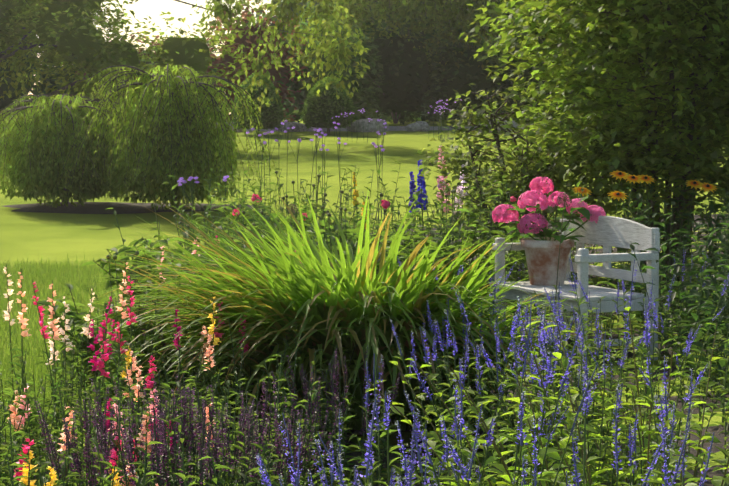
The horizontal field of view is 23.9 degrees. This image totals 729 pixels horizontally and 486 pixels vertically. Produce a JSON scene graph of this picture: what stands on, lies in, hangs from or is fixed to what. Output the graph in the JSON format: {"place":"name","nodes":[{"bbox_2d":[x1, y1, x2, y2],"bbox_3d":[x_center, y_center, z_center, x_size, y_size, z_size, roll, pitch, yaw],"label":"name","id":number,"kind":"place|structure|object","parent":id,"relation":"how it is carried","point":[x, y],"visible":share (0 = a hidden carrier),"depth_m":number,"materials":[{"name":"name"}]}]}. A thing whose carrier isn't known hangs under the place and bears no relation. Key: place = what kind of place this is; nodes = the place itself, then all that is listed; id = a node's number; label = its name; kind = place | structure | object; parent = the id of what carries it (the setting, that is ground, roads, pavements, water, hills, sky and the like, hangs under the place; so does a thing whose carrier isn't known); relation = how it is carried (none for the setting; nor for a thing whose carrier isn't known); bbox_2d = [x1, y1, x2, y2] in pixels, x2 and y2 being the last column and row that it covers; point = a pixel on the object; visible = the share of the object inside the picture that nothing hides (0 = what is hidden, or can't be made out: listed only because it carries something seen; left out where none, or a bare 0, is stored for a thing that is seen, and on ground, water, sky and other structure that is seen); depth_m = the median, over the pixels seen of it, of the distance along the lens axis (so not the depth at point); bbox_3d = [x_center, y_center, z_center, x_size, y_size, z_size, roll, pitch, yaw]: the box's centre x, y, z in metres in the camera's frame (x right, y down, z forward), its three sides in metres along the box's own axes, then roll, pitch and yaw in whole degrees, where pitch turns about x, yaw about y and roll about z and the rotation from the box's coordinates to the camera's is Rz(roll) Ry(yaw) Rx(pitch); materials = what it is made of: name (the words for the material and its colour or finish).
{"place":"outdoors","nodes":[
{"label":"outdoors","id":0,"kind":"place"},
{"bbox_2d":[219,0,317,119],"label":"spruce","id":1,"kind":"object","parent":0,"point":[273,24],"depth_m":62.34,"materials":[{"name":"green plant"}]},
{"bbox_2d":[4,126,584,131],"bbox_3d":[-0.323,-2.549,38.390,30.000,0.113,2.396,0,4,1],"label":"flower bed","id":2,"kind":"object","parent":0,"point":[399,128],"depth_m":38.28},
{"bbox_2d":[283,0,420,119],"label":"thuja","id":3,"kind":"object","parent":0,"point":[366,108],"depth_m":45.13,"materials":[{"name":"green plant"}]},
{"bbox_2d":[0,120,728,485],"bbox_3d":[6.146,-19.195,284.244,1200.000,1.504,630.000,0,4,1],"label":"lawn","id":4,"kind":"structure","parent":0,"point":[96,234],"depth_m":20.50,"materials":[{"name":"green plant"}]},
{"bbox_2d":[0,94,151,207],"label":"weeping tree","id":5,"kind":"object","parent":4,"relation":"on","point":[39,128],"depth_m":19.98,"materials":[{"name":"green plant"}]},
{"bbox_2d":[0,0,245,115],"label":"tree","id":6,"kind":"object","parent":4,"relation":"on","point":[65,27],"depth_m":29.76,"materials":[{"name":"green plant"}]},
{"bbox_2d":[3,202,252,213],"bbox_3d":[-2.714,-0.414,20.209,3.248,0.072,1.522,0,4,1],"label":"soil bed","id":7,"kind":"object","parent":4,"relation":"on","point":[127,208],"visible":0.58,"depth_m":20.13,"materials":[{"name":"soil"}]},
{"bbox_2d":[59,64,280,210],"bbox_3d":[-2.244,-1.204,20.001,2.568,1.740,2.710,0,4,1],"label":"weeping tree","id":8,"kind":"object","parent":4,"relation":"on","point":[155,168],"depth_m":19.53,"materials":[{"name":"green plant"}]},
{"bbox_2d":[0,0,369,111],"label":"birch","id":9,"kind":"object","parent":4,"relation":"on","point":[286,10],"depth_m":32.87,"materials":[{"name":"green plant"}]},
{"bbox_2d":[232,73,283,134],"bbox_3d":[-2.227,-2.882,35.911,1.144,1.353,1.149,0,4,1],"label":"shrub","id":10,"kind":"object","parent":4,"relation":"on","point":[270,114],"depth_m":35.60,"materials":[{"name":"green plant"}]},
{"bbox_2d":[301,77,355,133],"bbox_3d":[-0.765,-2.900,36.474,1.192,1.255,1.194,0,4,1],"label":"shrub","id":11,"kind":"object","parent":4,"relation":"on","point":[319,108],"depth_m":36.13,"materials":[{"name":"green plant"}]},
{"bbox_2d":[0,0,714,124],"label":"shrubs","id":12,"kind":"object","parent":4,"relation":"on","point":[439,89],"depth_m":40.31,"materials":[{"name":"green plant"}]},
{"bbox_2d":[0,157,728,485],"bbox_3d":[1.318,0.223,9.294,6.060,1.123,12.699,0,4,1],"label":"bed","id":13,"kind":"object","parent":4,"relation":"on","point":[353,235],"depth_m":6.84,"materials":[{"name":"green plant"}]},
{"bbox_2d":[68,186,602,431],"bbox_3d":[-0.496,0.272,8.430,2.188,1.144,3.469,-4,5,-43],"label":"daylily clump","id":14,"kind":"object","parent":13,"relation":"on","point":[377,322],"visible":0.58,"depth_m":7.71,"materials":[{"name":"green plant"}]},
{"bbox_2d":[0,98,728,485],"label":"flowering plants","id":15,"kind":"object","parent":13,"relation":"on","point":[41,371],"depth_m":8.59,"materials":[{"name":"green plant"}]},
{"bbox_2d":[492,216,659,362],"bbox_3d":[1.299,0.259,10.758,0.556,0.845,1.140,-2,4,-23],"label":"garden bench","id":16,"kind":"object","parent":13,"relation":"on","point":[593,233],"visible":0.58,"depth_m":10.53,"materials":[{"name":"paint"}]},
{"bbox_2d":[520,237,573,285],"bbox_3d":[1.167,0.119,10.997,0.344,0.290,0.344,0,4,1],"label":"terracotta pot","id":17,"kind":"object","parent":16,"relation":"on","point":[541,252],"visible":0.83,"depth_m":10.89,"materials":[{"name":"ceramic"}]},
{"bbox_2d":[459,0,728,275],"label":"tree","id":18,"kind":"object","parent":13,"relation":"on","point":[611,116],"depth_m":13.49,"materials":[{"name":"green plant"}]},
{"bbox_2d":[295,0,514,119],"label":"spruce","id":19,"kind":"object","parent":4,"relation":"on","point":[424,106],"visible":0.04,"depth_m":53.86,"materials":[{"name":"green plant"}]},
{"bbox_2d":[216,116,594,131],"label":"border stones","id":20,"kind":"object","parent":4,"relation":"on","point":[371,127],"visible":0.35,"depth_m":37.16,"materials":[{"name":"grey stone"}]},
{"bbox_2d":[297,0,566,70],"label":"tree","id":21,"kind":"object","parent":4,"relation":"on","point":[382,6],"depth_m":41.09,"materials":[{"name":"green plant"}]},
{"bbox_2d":[482,0,567,119],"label":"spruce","id":22,"kind":"object","parent":4,"relation":"on","point":[520,30],"depth_m":58.06,"materials":[{"name":"green plant"}]},
{"bbox_2d":[416,83,667,273],"bbox_3d":[1.502,-0.526,14.562,2.165,1.668,2.112,0,4,1],"label":"low shrub","id":23,"kind":"object","parent":4,"relation":"on","point":[480,119],"depth_m":14.50,"materials":[{"name":"green plant"}]},
{"bbox_2d":[387,0,725,59],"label":"dark tree","id":24,"kind":"object","parent":4,"relation":"on","point":[468,22],"depth_m":53.34,"materials":[{"name":"green plant"}]},
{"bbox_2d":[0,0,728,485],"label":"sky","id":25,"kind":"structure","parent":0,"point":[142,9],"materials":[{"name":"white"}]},
{"bbox_2d":[492,177,605,242],"bbox_3d":[1.177,-0.202,10.965,0.726,0.435,0.594,0,4,1],"label":"hydrangea","id":26,"kind":"object","parent":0,"point":[527,199],"depth_m":10.94,"materials":[{"name":"pink plant"}]},
{"bbox_2d":[566,8,580,119],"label":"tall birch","id":27,"kind":"object","parent":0,"point":[576,67],"depth_m":40.61,"materials":[{"name":"green plant"}]},
{"bbox_2d":[546,0,728,200],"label":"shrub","id":28,"kind":"object","parent":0,"point":[677,85],"depth_m":15.97,"materials":[{"name":"green plant"}]}
]}

